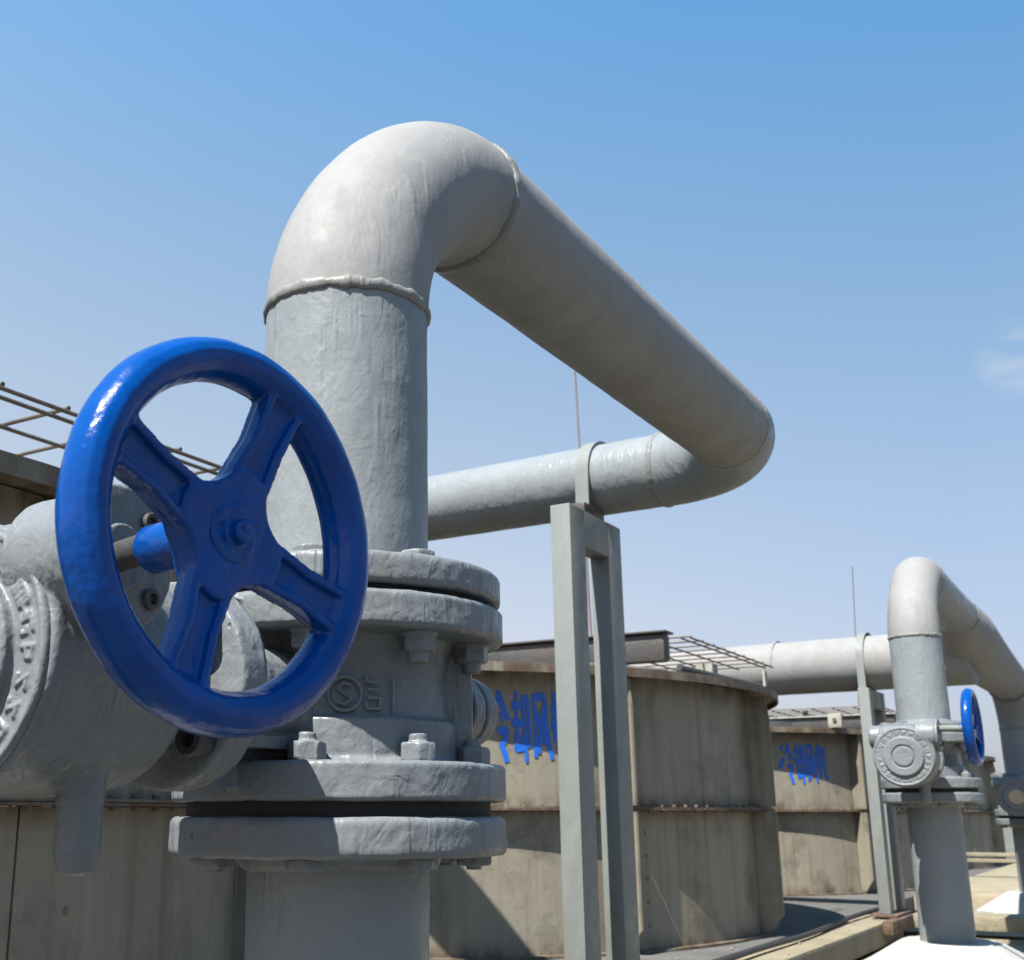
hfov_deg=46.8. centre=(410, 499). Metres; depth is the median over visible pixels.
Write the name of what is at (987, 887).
kerb beam
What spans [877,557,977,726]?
steel pipe loop
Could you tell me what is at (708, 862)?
cooling tank
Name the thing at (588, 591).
lightning rod
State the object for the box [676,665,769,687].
steel rod
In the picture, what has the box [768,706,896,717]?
wire guard
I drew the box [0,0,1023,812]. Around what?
sky
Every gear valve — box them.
[0,337,505,875]
[868,688,984,806]
[991,772,1023,827]
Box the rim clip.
[827,713,843,727]
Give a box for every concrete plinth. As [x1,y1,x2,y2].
[866,936,1023,959]
[975,890,1023,913]
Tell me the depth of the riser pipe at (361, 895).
0.95 m
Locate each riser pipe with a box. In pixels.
[168,816,506,959]
[882,792,983,943]
[995,818,1023,891]
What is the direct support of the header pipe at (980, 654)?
on the pipe stand at (888, 865)
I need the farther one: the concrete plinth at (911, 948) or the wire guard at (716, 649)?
the wire guard at (716, 649)
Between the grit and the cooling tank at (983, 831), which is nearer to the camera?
the grit
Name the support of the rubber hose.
on the kerb beam at (863, 937)
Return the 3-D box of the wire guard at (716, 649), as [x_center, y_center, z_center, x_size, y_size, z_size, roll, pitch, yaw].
[0.131,0.856,5.233,2.673,0.170,1.040,-9,-18,31]
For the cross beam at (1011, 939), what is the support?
on the roof slab
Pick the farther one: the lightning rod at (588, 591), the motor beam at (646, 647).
the lightning rod at (588, 591)
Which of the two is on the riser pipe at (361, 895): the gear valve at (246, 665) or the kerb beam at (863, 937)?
the gear valve at (246, 665)
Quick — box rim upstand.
[696,663,767,686]
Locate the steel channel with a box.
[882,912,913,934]
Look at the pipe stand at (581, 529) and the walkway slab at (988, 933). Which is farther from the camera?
the walkway slab at (988, 933)
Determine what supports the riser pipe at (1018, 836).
on the concrete plinth at (1010, 902)
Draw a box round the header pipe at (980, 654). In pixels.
[630,599,1023,698]
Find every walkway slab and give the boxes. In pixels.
[907,928,1023,936]
[1004,943,1023,952]
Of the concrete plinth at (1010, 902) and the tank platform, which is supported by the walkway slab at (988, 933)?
the concrete plinth at (1010, 902)
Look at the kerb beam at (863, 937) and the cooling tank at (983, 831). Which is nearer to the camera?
the kerb beam at (863, 937)
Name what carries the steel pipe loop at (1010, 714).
on the gear valve at (1009, 791)
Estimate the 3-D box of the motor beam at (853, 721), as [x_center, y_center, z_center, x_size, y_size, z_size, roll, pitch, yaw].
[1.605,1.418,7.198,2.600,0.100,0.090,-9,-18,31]
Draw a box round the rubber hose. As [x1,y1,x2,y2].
[716,906,878,959]
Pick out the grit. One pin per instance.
(731, 948)
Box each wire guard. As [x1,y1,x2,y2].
[0,382,221,485]
[642,635,772,671]
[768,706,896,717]
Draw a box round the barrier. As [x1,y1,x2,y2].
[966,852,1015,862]
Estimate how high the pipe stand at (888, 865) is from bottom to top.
1.174 m
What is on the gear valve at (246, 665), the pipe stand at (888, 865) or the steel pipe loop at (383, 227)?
the steel pipe loop at (383, 227)
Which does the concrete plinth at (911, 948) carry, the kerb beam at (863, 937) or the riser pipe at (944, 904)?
the riser pipe at (944, 904)
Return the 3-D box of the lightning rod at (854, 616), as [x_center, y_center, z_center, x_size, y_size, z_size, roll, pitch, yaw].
[3.359,1.203,8.860,0.011,1.375,0.206,0,-15,2]
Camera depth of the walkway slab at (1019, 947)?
4.58 m
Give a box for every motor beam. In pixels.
[488,629,673,664]
[769,713,896,728]
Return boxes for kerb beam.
[737,914,903,959]
[914,863,1019,912]
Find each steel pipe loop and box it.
[243,121,774,609]
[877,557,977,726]
[989,693,1023,779]
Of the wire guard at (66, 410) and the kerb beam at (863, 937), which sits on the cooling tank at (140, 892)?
the wire guard at (66, 410)
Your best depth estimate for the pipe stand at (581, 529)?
2.40 m
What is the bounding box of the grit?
[676,894,914,959]
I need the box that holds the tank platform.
[533,857,1015,959]
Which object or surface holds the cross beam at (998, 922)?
on the cross beam at (1011, 939)
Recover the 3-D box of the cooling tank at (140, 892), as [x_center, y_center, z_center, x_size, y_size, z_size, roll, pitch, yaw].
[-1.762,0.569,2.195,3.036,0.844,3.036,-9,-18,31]
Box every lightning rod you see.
[574,370,591,635]
[852,567,859,710]
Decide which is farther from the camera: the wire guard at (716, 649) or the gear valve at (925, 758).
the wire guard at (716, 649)
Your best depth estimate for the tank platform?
4.84 m
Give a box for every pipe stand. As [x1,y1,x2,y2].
[550,441,639,959]
[855,632,914,917]
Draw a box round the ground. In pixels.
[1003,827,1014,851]
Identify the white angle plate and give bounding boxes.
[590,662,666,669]
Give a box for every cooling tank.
[0,450,246,959]
[16,661,784,959]
[633,721,914,895]
[961,755,1005,868]
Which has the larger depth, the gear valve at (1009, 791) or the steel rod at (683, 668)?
the gear valve at (1009, 791)
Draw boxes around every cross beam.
[874,910,1023,932]
[881,931,1023,948]
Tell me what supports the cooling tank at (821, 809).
on the tank platform
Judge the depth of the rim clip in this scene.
6.22 m

